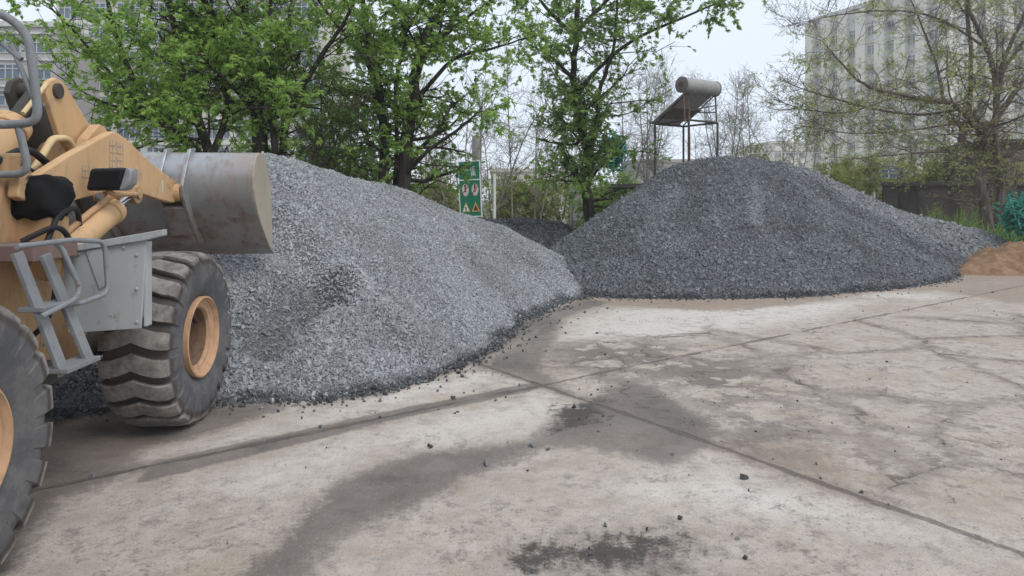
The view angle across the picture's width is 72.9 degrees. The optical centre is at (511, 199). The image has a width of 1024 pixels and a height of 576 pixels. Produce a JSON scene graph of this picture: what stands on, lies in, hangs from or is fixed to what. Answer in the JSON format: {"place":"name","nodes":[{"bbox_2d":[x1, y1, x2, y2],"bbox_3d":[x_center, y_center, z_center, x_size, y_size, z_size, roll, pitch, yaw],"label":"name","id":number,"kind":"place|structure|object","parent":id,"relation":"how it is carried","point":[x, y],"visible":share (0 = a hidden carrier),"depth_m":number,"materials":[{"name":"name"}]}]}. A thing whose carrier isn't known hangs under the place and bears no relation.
{"place":"outdoors","nodes":[
{"label":"outdoors","id":0,"kind":"place"},
{"bbox_2d":[0,0,867,200],"label":"sky","id":1,"kind":"structure","parent":0,"point":[756,45],"materials":[{"name":"white"}]},
{"bbox_2d":[493,174,495,218],"bbox_3d":[-0.673,0.476,26.500,0.196,2.949,0.196,0,0,0],"label":"pole","id":2,"kind":"object","parent":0,"point":[494,195],"visible":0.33,"depth_m":26.46,"materials":[{"name":"white metal"}]},
{"bbox_2d":[0,275,1023,575],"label":"concrete yard","id":3,"kind":"structure","parent":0,"point":[222,491],"depth_m":5.15,"materials":[{"name":"grey concrete"}]},
{"bbox_2d":[0,10,273,565],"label":"wheel loader","id":4,"kind":"object","parent":3,"relation":"on","point":[110,242],"visible":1,"depth_m":5.42,"materials":[{"name":"metal"}]},
{"bbox_2d":[0,0,313,157],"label":"maple tree","id":5,"kind":"object","parent":3,"relation":"on","point":[155,110],"visible":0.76,"depth_m":13.52,"materials":[{"name":"green plant"}]},
{"bbox_2d":[109,0,417,168],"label":"maple tree","id":6,"kind":"object","parent":3,"relation":"on","point":[281,36],"visible":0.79,"depth_m":14.57,"materials":[{"name":"green plant"}]},
{"bbox_2d":[227,123,358,174],"bbox_3d":[-5.543,0.012,18.179,3.637,4.152,3.053,0,0,-28],"label":"shrub","id":7,"kind":"object","parent":3,"relation":"on","point":[269,147],"visible":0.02,"depth_m":17.89,"materials":[{"name":"green plant"}]},
{"bbox_2d":[47,152,583,413],"bbox_3d":[-3.350,0.643,12.101,12.300,2.797,11.838,0,0,0],"label":"gravel pile","id":8,"kind":"object","parent":3,"relation":"on","point":[351,285],"visible":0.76,"depth_m":9.23,"materials":[{"name":"grey gravel"}]},
{"bbox_2d":[220,46,422,179],"bbox_3d":[-4.678,-0.961,16.813,4.610,5.844,5.626,0,0,0],"label":"thicket shrub","id":9,"kind":"object","parent":3,"relation":"on","point":[331,154],"visible":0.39,"depth_m":16.52,"materials":[{"name":"green plant"}]},
{"bbox_2d":[339,139,447,195],"bbox_3d":[-4.232,0.106,19.438,4.120,3.947,3.740,0,0,34],"label":"shrub","id":10,"kind":"object","parent":3,"relation":"on","point":[391,173],"visible":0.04,"depth_m":19.43,"materials":[{"name":"green plant"}]},
{"bbox_2d":[282,0,577,194],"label":"maple tree","id":11,"kind":"object","parent":3,"relation":"on","point":[428,42],"visible":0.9,"depth_m":16.11,"materials":[{"name":"green plant"}]},
{"bbox_2d":[414,63,493,218],"bbox_3d":[-2.844,-1.711,27.069,4.821,7.362,2.464,0,0,0],"label":"bare sapling","id":12,"kind":"object","parent":3,"relation":"on","point":[427,169],"visible":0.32,"depth_m":26.94,"materials":[{"name":"brown plant"}]},
{"bbox_2d":[458,160,481,218],"bbox_3d":[-1.540,0.237,26.068,0.860,3.430,0.147,-3,-1,14],"label":"notice sign","id":13,"kind":"object","parent":3,"relation":"on","point":[470,198],"visible":0.89,"depth_m":26.01,"materials":[{"name":"metal"}]},
{"bbox_2d":[483,216,575,248],"bbox_3d":[-0.107,1.263,19.900,7.663,1.613,5.800,0,0,0],"label":"gravel pile","id":14,"kind":"object","parent":3,"relation":"on","point":[547,234],"visible":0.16,"depth_m":19.48,"materials":[{"name":"grey gravel"}]},
{"bbox_2d":[570,188,581,226],"bbox_3d":[2.277,0.763,24.000,0.632,2.375,0.213,0,0,0],"label":"pole","id":15,"kind":"object","parent":3,"relation":"on","point":[571,215],"visible":0.24,"depth_m":23.95,"materials":[{"name":"grey metal"}]},
{"bbox_2d":[573,190,583,227],"bbox_3d":[2.500,0.700,25.027,0.620,2.500,0.105,0,0,0],"label":"notice board","id":16,"kind":"object","parent":3,"relation":"on","point":[575,214],"visible":0.14,"depth_m":24.98,"materials":[{"name":"paint"}]},
{"bbox_2d":[566,180,638,227],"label":"shrub","id":17,"kind":"object","parent":3,"relation":"on","point":[578,209],"visible":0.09,"depth_m":23.30,"materials":[{"name":"green plant"}]},
{"bbox_2d":[479,0,744,222],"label":"maple tree","id":18,"kind":"object","parent":3,"relation":"on","point":[587,158],"visible":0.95,"depth_m":18.89,"materials":[{"name":"green plant"}]},
{"bbox_2d":[595,129,627,175],"bbox_3d":[3.114,-1.473,21.498,0.904,1.426,0.944,0,0,33],"label":"netting heap","id":19,"kind":"object","parent":18,"relation":"hanging from","point":[616,163],"visible":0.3,"depth_m":21.42,"materials":[{"name":"teal plastic"}]},
{"bbox_2d":[606,184,640,203],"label":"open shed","id":20,"kind":"structure","parent":3,"relation":"on","point":[631,186],"depth_m":22.80,"materials":[{"name":"metal"}]},
{"bbox_2d":[649,76,721,175],"bbox_3d":[5.868,-1.045,23.674,1.835,5.990,1.853,0,0,-35],"label":"solar water heater","id":21,"kind":"object","parent":3,"relation":"on","point":[686,105],"visible":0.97,"depth_m":23.42,"materials":[{"name":"metal"}]},
{"bbox_2d":[548,155,968,298],"bbox_3d":[5.960,0.410,18.820,14.086,3.314,9.504,0,0,-45],"label":"gravel pile","id":22,"kind":"object","parent":3,"relation":"on","point":[725,226],"visible":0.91,"depth_m":15.95,"materials":[{"name":"grey gravel"}]},
{"bbox_2d":[738,0,1023,231],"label":"gnarled tree","id":23,"kind":"object","parent":3,"relation":"on","point":[987,134],"visible":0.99,"depth_m":24.13,"materials":[{"name":"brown plant"}]},
{"bbox_2d":[795,165,1007,256],"bbox_3d":[10.950,0.396,23.093,13.900,3.347,8.414,0,0,0],"label":"gravel pile","id":24,"kind":"object","parent":3,"relation":"on","point":[965,241],"visible":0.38,"depth_m":22.30,"materials":[{"name":"grey gravel"}]},
{"bbox_2d":[992,190,1023,241],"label":"netting heap","id":25,"kind":"object","parent":24,"relation":"on","point":[1014,216],"visible":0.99,"depth_m":22.48,"materials":[{"name":"teal plastic"}]},
{"bbox_2d":[881,181,1023,238],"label":"boundary wall","id":26,"kind":"structure","parent":3,"relation":"on","point":[913,199],"depth_m":27.63,"materials":[{"name":"grey concrete"}]},
{"bbox_2d":[913,205,1018,241],"bbox_3d":[16.286,1.016,25.082,5.742,1.867,5.478,0,0,35],"label":"weed clump","id":27,"kind":"object","parent":3,"relation":"on","point":[966,223],"visible":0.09,"depth_m":24.91,"materials":[{"name":"green plant"}]},
{"bbox_2d":[957,241,1023,275],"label":"sand pile","id":28,"kind":"object","parent":3,"relation":"on","point":[1006,259],"visible":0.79,"depth_m":18.58,"materials":[{"name":"brown sand"}]},
{"bbox_2d":[971,223,1023,243],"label":"weed clump","id":29,"kind":"object","parent":3,"relation":"on","point":[1003,237],"visible":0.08,"depth_m":23.53,"materials":[{"name":"green plant"}]},
{"bbox_2d":[455,201,569,222],"bbox_3d":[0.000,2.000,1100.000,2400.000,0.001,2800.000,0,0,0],"label":"ground","id":30,"kind":"structure","parent":0,"point":[483,203],"depth_m":102.72,"materials":[{"name":"soil"}]},
{"bbox_2d":[0,21,100,124],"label":"apartment block","id":31,"kind":"structure","parent":30,"relation":"on","point":[8,67],"depth_m":78.77,"materials":[{"name":"grey concrete"}]},
{"bbox_2d":[0,90,7,105],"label":"window","id":32,"kind":"structure","parent":31,"relation":"in","point":[3,102],"depth_m":78.51,"materials":[{"name":"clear glass"}]},
{"bbox_2d":[0,37,20,52],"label":"window","id":33,"kind":"structure","parent":31,"relation":"in","point":[18,48],"depth_m":78.55,"materials":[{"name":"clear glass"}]},
{"bbox_2d":[0,64,20,78],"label":"window","id":34,"kind":"structure","parent":31,"relation":"in","point":[11,71],"depth_m":78.55,"materials":[{"name":"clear glass"}]},
{"bbox_2d":[34,38,51,52],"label":"window","id":35,"kind":"structure","parent":31,"relation":"in","point":[38,49],"depth_m":78.72,"materials":[{"name":"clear glass"}]},
{"bbox_2d":[37,64,51,79],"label":"window","id":36,"kind":"structure","parent":31,"relation":"in","point":[44,75],"depth_m":78.74,"materials":[{"name":"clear glass"}]},
{"bbox_2d":[56,0,349,163],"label":"apartment block","id":37,"kind":"structure","parent":30,"relation":"on","point":[62,10],"depth_m":87.71,"materials":[{"name":"grey concrete"}]},
{"bbox_2d":[58,3,82,18],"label":"window","id":38,"kind":"structure","parent":37,"relation":"in","point":[63,10],"depth_m":87.93,"materials":[{"name":"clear glass"}]},
{"bbox_2d":[88,3,111,18],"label":"window","id":39,"kind":"structure","parent":37,"relation":"in","point":[101,5],"depth_m":87.82,"materials":[{"name":"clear glass"}]},
{"bbox_2d":[88,27,111,42],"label":"window","id":40,"kind":"structure","parent":37,"relation":"in","point":[89,31],"depth_m":87.84,"materials":[{"name":"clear glass"}]},
{"bbox_2d":[117,3,140,17],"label":"window","id":41,"kind":"structure","parent":37,"relation":"in","point":[118,4],"depth_m":87.76,"materials":[{"name":"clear glass"}]},
{"bbox_2d":[117,51,140,66],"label":"window","id":42,"kind":"structure","parent":37,"relation":"in","point":[129,51],"depth_m":87.76,"materials":[{"name":"grey glass"}]},
{"bbox_2d":[118,27,140,42],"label":"window","id":43,"kind":"structure","parent":37,"relation":"in","point":[139,28],"depth_m":87.76,"materials":[{"name":"grey glass"}]},
{"bbox_2d":[118,123,140,138],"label":"window","id":44,"kind":"structure","parent":37,"relation":"in","point":[126,136],"depth_m":87.78,"materials":[{"name":"grey glass"}]},
{"bbox_2d":[147,147,163,151],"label":"window","id":45,"kind":"structure","parent":37,"relation":"in","point":[153,149],"depth_m":87.71,"materials":[{"name":"grey glass"}]},
{"bbox_2d":[148,125,164,138],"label":"window","id":46,"kind":"structure","parent":37,"relation":"in","point":[156,131],"depth_m":87.69,"materials":[{"name":"grey glass"}]},
{"bbox_2d":[147,2,167,17],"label":"window","id":47,"kind":"structure","parent":37,"relation":"in","point":[161,3],"depth_m":87.69,"materials":[{"name":"grey glass"}]},
{"bbox_2d":[148,27,170,42],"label":"window","id":48,"kind":"structure","parent":37,"relation":"in","point":[149,27],"depth_m":87.69,"materials":[{"name":"grey glass"}]},
{"bbox_2d":[177,123,197,137],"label":"window","id":49,"kind":"structure","parent":37,"relation":"in","point":[196,136],"depth_m":87.61,"materials":[{"name":"grey glass"}]},
{"bbox_2d":[206,123,229,138],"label":"window","id":50,"kind":"structure","parent":37,"relation":"in","point":[212,135],"depth_m":87.52,"materials":[{"name":"grey glass"}]},
{"bbox_2d":[213,2,229,14],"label":"window","id":51,"kind":"structure","parent":37,"relation":"in","point":[223,7],"depth_m":87.52,"materials":[{"name":"grey glass"}]},
{"bbox_2d":[236,123,251,138],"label":"window","id":52,"kind":"structure","parent":37,"relation":"in","point":[246,133],"depth_m":87.46,"materials":[{"name":"grey glass"}]},
{"bbox_2d":[236,2,259,17],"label":"window","id":53,"kind":"structure","parent":37,"relation":"in","point":[248,2],"depth_m":87.46,"materials":[{"name":"grey glass"}]},
{"bbox_2d":[265,2,288,17],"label":"window","id":54,"kind":"structure","parent":37,"relation":"in","point":[273,5],"depth_m":87.37,"materials":[{"name":"grey glass"}]},
{"bbox_2d":[295,2,318,17],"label":"window","id":55,"kind":"structure","parent":37,"relation":"in","point":[305,5],"depth_m":87.33,"materials":[{"name":"grey glass"}]},
{"bbox_2d":[296,26,318,41],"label":"window","id":56,"kind":"structure","parent":37,"relation":"in","point":[297,27],"depth_m":87.29,"materials":[{"name":"grey glass"}]},
{"bbox_2d":[296,50,318,65],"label":"window","id":57,"kind":"structure","parent":37,"relation":"in","point":[303,53],"depth_m":87.31,"materials":[{"name":"grey glass"}]},
{"bbox_2d":[296,74,318,89],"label":"window","id":58,"kind":"structure","parent":37,"relation":"in","point":[313,74],"depth_m":87.31,"materials":[{"name":"grey glass"}]},
{"bbox_2d":[413,75,456,186],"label":"bare sapling","id":59,"kind":"object","parent":30,"relation":"on","point":[428,118],"visible":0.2,"depth_m":31.05,"materials":[{"name":"brown plant"}]},
{"bbox_2d":[411,166,459,210],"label":"shrub","id":60,"kind":"object","parent":30,"relation":"on","point":[429,194],"visible":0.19,"depth_m":28.41,"materials":[{"name":"green plant"}]},
{"bbox_2d":[419,127,465,205],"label":"bare sapling","id":61,"kind":"object","parent":30,"relation":"on","point":[435,150],"visible":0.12,"depth_m":32.95,"materials":[{"name":"brown plant"}]},
{"bbox_2d":[429,177,459,211],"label":"shrub","id":62,"kind":"object","parent":30,"relation":"on","point":[451,200],"visible":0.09,"depth_m":29.53,"materials":[{"name":"green plant"}]},
{"bbox_2d":[472,136,480,217],"bbox_3d":[-1.417,-0.294,27.500,0.604,4.488,0.604,0,0,0],"label":"utility pole","id":63,"kind":"object","parent":30,"relation":"on","point":[474,149],"visible":0.09,"depth_m":27.37,"materials":[{"name":"concrete"}]},
{"bbox_2d":[463,109,537,218],"bbox_3d":[-0.471,-1.358,33.825,3.942,6.626,2.624,0,0,0],"label":"bare sapling","id":64,"kind":"object","parent":30,"relation":"on","point":[492,133],"visible":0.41,"depth_m":33.95,"materials":[{"name":"brown plant"}]},
{"bbox_2d":[483,42,535,217],"bbox_3d":[-0.269,-2.352,28.049,2.672,8.607,2.876,0,0,20],"label":"bare sapling","id":65,"kind":"object","parent":30,"relation":"on","point":[511,141],"visible":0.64,"depth_m":28.02,"materials":[{"name":"grey plant"}]},
{"bbox_2d":[482,172,557,219],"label":"shrub","id":66,"kind":"object","parent":30,"relation":"on","point":[503,214],"visible":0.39,"depth_m":32.24,"materials":[{"name":"green plant"}]},
{"bbox_2d":[454,56,588,218],"bbox_3d":[0.434,-2.022,27.932,5.506,7.984,2.612,0,0,0],"label":"bare sapling","id":67,"kind":"object","parent":30,"relation":"on","point":[490,167],"visible":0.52,"depth_m":27.96,"materials":[{"name":"brown plant"}]},
{"bbox_2d":[489,168,572,210],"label":"block","id":68,"kind":"structure","parent":30,"relation":"on","point":[527,173],"depth_m":120.00,"materials":[{"name":"grey concrete"}]},
{"bbox_2d":[509,179,575,226],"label":"shrub","id":69,"kind":"object","parent":30,"relation":"on","point":[529,211],"visible":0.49,"depth_m":33.15,"materials":[{"name":"green plant"}]},
{"bbox_2d":[521,111,580,222],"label":"bare sapling","id":70,"kind":"object","parent":30,"relation":"on","point":[532,131],"visible":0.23,"depth_m":35.96,"materials":[{"name":"brown plant"}]},
{"bbox_2d":[514,80,591,219],"bbox_3d":[1.927,-1.624,30.212,3.846,7.167,2.762,0,0,-22],"label":"bare sapling","id":71,"kind":"object","parent":30,"relation":"on","point":[535,187],"visible":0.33,"depth_m":29.96,"materials":[{"name":"brown plant"}]},
{"bbox_2d":[522,177,596,227],"bbox_3d":[3.027,0.172,34.757,5.935,3.573,4.500,0,0,39],"label":"shrub","id":72,"kind":"object","parent":30,"relation":"on","point":[558,217],"visible":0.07,"depth_m":33.92,"materials":[{"name":"green plant"}]},
{"bbox_2d":[558,167,637,225],"bbox_3d":[3.506,0.372,27.027,3.418,3.475,3.026,0,0,0],"label":"shrub","id":73,"kind":"object","parent":30,"relation":"on","point":[620,174],"visible":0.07,"depth_m":26.52,"materials":[{"name":"green plant"}]},
{"bbox_2d":[598,45,676,181],"bbox_3d":[5.090,-2.092,28.119,3.826,8.100,3.026,0,0,0],"label":"bare sapling","id":74,"kind":"object","parent":30,"relation":"on","point":[630,122],"visible":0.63,"depth_m":27.86,"materials":[{"name":"brown plant"}]},
{"bbox_2d":[617,124,680,182],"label":"bare sapling","id":75,"kind":"object","parent":30,"relation":"on","point":[649,154],"visible":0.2,"depth_m":32.86,"materials":[{"name":"brown plant"}]},
{"bbox_2d":[609,56,697,183],"bbox_3d":[6.310,-2.445,32.018,3.792,8.804,2.876,0,0,-19],"label":"bare sapling","id":76,"kind":"object","parent":30,"relation":"on","point":[641,132],"visible":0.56,"depth_m":31.95,"materials":[{"name":"brown plant"}]},
{"bbox_2d":[621,159,694,183],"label":"block","id":77,"kind":"structure","parent":30,"relation":"on","point":[674,161],"depth_m":130.00,"materials":[{"name":"grey concrete"}]},
{"bbox_2d":[679,110,745,161],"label":"bare sapling","id":78,"kind":"object","parent":30,"relation":"on","point":[713,147],"visible":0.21,"depth_m":36.00,"materials":[{"name":"brown plant"}]},
{"bbox_2d":[682,63,764,159],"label":"bare sapling","id":79,"kind":"object","parent":30,"relation":"on","point":[733,150],"visible":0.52,"depth_m":33.95,"materials":[{"name":"brown plant"}]},
{"bbox_2d":[715,100,760,156],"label":"bare sapling","id":80,"kind":"object","parent":30,"relation":"on","point":[740,146],"visible":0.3,"depth_m":35.96,"materials":[{"name":"brown plant"}]},
{"bbox_2d":[717,69,776,156],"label":"bare sapling","id":81,"kind":"object","parent":30,"relation":"on","point":[747,96],"visible":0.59,"depth_m":35.88,"materials":[{"name":"brown plant"}]},
{"bbox_2d":[731,141,785,161],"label":"shrub","id":82,"kind":"object","parent":30,"relation":"on","point":[763,155],"visible":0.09,"depth_m":39.27,"materials":[{"name":"green plant"}]},
{"bbox_2d":[753,141,804,166],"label":"block","id":83,"kind":"structure","parent":30,"relation":"on","point":[776,154],"depth_m":190.00,"materials":[{"name":"beige concrete"}]},
{"bbox_2d":[727,88,835,169],"bbox_3d":[14.880,-2.082,38.062,6.326,8.108,2.887,0,0,0],"label":"bare sapling","id":84,"kind":"object","parent":30,"relation":"on","point":[771,148],"visible":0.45,"depth_m":37.97,"materials":[{"name":"brown plant"}]},
{"bbox_2d":[765,114,828,166],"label":"bare sapling","id":85,"kind":"object","parent":30,"relation":"on","point":[787,152],"visible":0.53,"depth_m":38.00,"materials":[{"name":"brown plant"}]},
{"bbox_2d":[810,149,880,194],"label":"shrub","id":86,"kind":"object","parent":30,"relation":"on","point":[843,171],"visible":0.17,"depth_m":29.97,"materials":[{"name":"green plant"}]},
{"bbox_2d":[810,149,893,201],"bbox_3d":[15.586,-0.202,31.309,4.152,4.316,4.579,0,0,0],"label":"shrub","id":87,"kind":"object","parent":30,"relation":"on","point":[873,178],"visible":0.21,"depth_m":30.31,"materials":[{"name":"green plant"}]},
{"bbox_2d":[833,175,877,190],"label":"shrub","id":88,"kind":"object","parent":30,"relation":"on","point":[856,185],"visible":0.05,"depth_m":27.82,"materials":[{"name":"green plant"}]},
{"bbox_2d":[805,0,963,197],"bbox_3d":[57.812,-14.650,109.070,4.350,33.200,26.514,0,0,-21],"label":"tower block","id":89,"kind":"structure","parent":30,"relation":"on","point":[864,52],"depth_m":107.20,"materials":[{"name":"grey concrete"}]},
{"bbox_2d":[849,30,854,40],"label":"window","id":90,"kind":"structure","parent":89,"relation":"in","point":[852,32],"depth_m":111.94,"materials":[{"name":"grey glass"}]},
{"bbox_2d":[849,142,854,151],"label":"window","id":91,"kind":"structure","parent":89,"relation":"in","point":[851,148],"depth_m":111.98,"materials":[{"name":"grey glass"}]},
{"bbox_2d":[867,25,873,35],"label":"window","id":92,"kind":"structure","parent":89,"relation":"in","point":[871,30],"depth_m":108.71,"materials":[{"name":"grey glass"}]},
{"bbox_2d":[867,44,873,55],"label":"window","id":93,"kind":"structure","parent":89,"relation":"in","point":[870,48],"depth_m":108.71,"materials":[{"name":"grey glass"}]},
{"bbox_2d":[887,19,893,30],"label":"window","id":94,"kind":"structure","parent":89,"relation":"in","point":[892,20],"depth_m":105.36,"materials":[{"name":"grey glass"}]},
{"bbox_2d":[887,39,893,50],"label":"window","id":95,"kind":"structure","parent":89,"relation":"in","point":[888,44],"depth_m":105.36,"materials":[{"name":"grey glass"}]},
{"bbox_2d":[907,34,914,45],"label":"window","id":96,"kind":"structure","parent":89,"relation":"in","point":[909,43],"depth_m":102.12,"materials":[{"name":"grey glass"}]},
{"bbox_2d":[907,54,914,66],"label":"window","id":97,"kind":"structure","parent":89,"relation":"in","point":[912,57],"depth_m":102.05,"materials":[{"name":"grey glass"}]},
{"bbox_2d":[929,8,936,18],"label":"window","id":98,"kind":"structure","parent":89,"relation":"in","point":[935,11],"depth_m":98.85,"materials":[{"name":"grey glass"}]},
{"bbox_2d":[929,28,936,40],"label":"window","id":99,"kind":"structure","parent":89,"relation":"in","point":[934,33],"depth_m":98.91,"materials":[{"name":"grey glass"}]},
{"bbox_2d":[874,166,901,197],"bbox_3d":[16.808,0.210,31.030,1.350,3.480,0.139,0,0,-6],"label":"blue sign","id":100,"kind":"object","parent":30,"relation":"on","point":[889,173],"visible":0.16,"depth_m":30.98,"materials":[{"name":"paint"}]},
{"bbox_2d":[852,150,942,199],"bbox_3d":[18.262,-0.207,32.314,4.012,4.328,5.774,0,0,0],"label":"shrub","id":101,"kind":"object","parent":30,"relation":"on","point":[914,171],"visible":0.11,"depth_m":30.91,"materials":[{"name":"green plant"}]},
{"bbox_2d":[904,147,958,181],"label":"shrub","id":102,"kind":"object","parent":30,"relation":"on","point":[937,170],"visible":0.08,"depth_m":31.17,"materials":[{"name":"green plant"}]},
{"bbox_2d":[938,139,1023,181],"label":"brick shed","id":103,"kind":"structure","parent":30,"relation":"on","point":[961,178],"depth_m":28.64,"materials":[{"name":"brown brick"}]},
{"bbox_2d":[964,0,1023,140],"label":"tower block","id":104,"kind":"structure","parent":30,"relation":"on","point":[975,44],"depth_m":106.16,"materials":[{"name":"grey concrete"}]},
{"bbox_2d":[995,2,1003,12],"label":"window","id":105,"kind":"structure","parent":104,"relation":"in","point":[999,2],"depth_m":106.19,"materials":[{"name":"grey glass"}]},
{"bbox_2d":[995,21,1003,31],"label":"window","id":106,"kind":"structure","parent":104,"relation":"in","point":[1002,23],"depth_m":106.19,"materials":[{"name":"grey glass"}]},
{"bbox_2d":[1014,99,1022,108],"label":"window","id":107,"kind":"structure","parent":104,"relation":"in","point":[1018,100],"depth_m":105.06,"materials":[{"name":"grey glass"}]},
{"bbox_2d":[1014,118,1022,128],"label":"window","id":108,"kind":"structure","parent":104,"relation":"in","point":[1019,118],"depth_m":105.06,"materials":[{"name":"grey glass"}]},
{"bbox_2d":[45,274,1022,573],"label":"loose gravel","id":109,"kind":"structure","parent":0,"point":[373,390],"depth_m":7.45,"materials":[{"name":"grey gravel"}]},
{"bbox_2d":[747,152,969,155],"bbox_3d":[13.750,-1.817,27.499,8.885,0.150,0.023,0,0,0],"label":"overhead cable","id":110,"kind":"object","parent":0,"point":[820,152],"visible":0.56,"depth_m":27.49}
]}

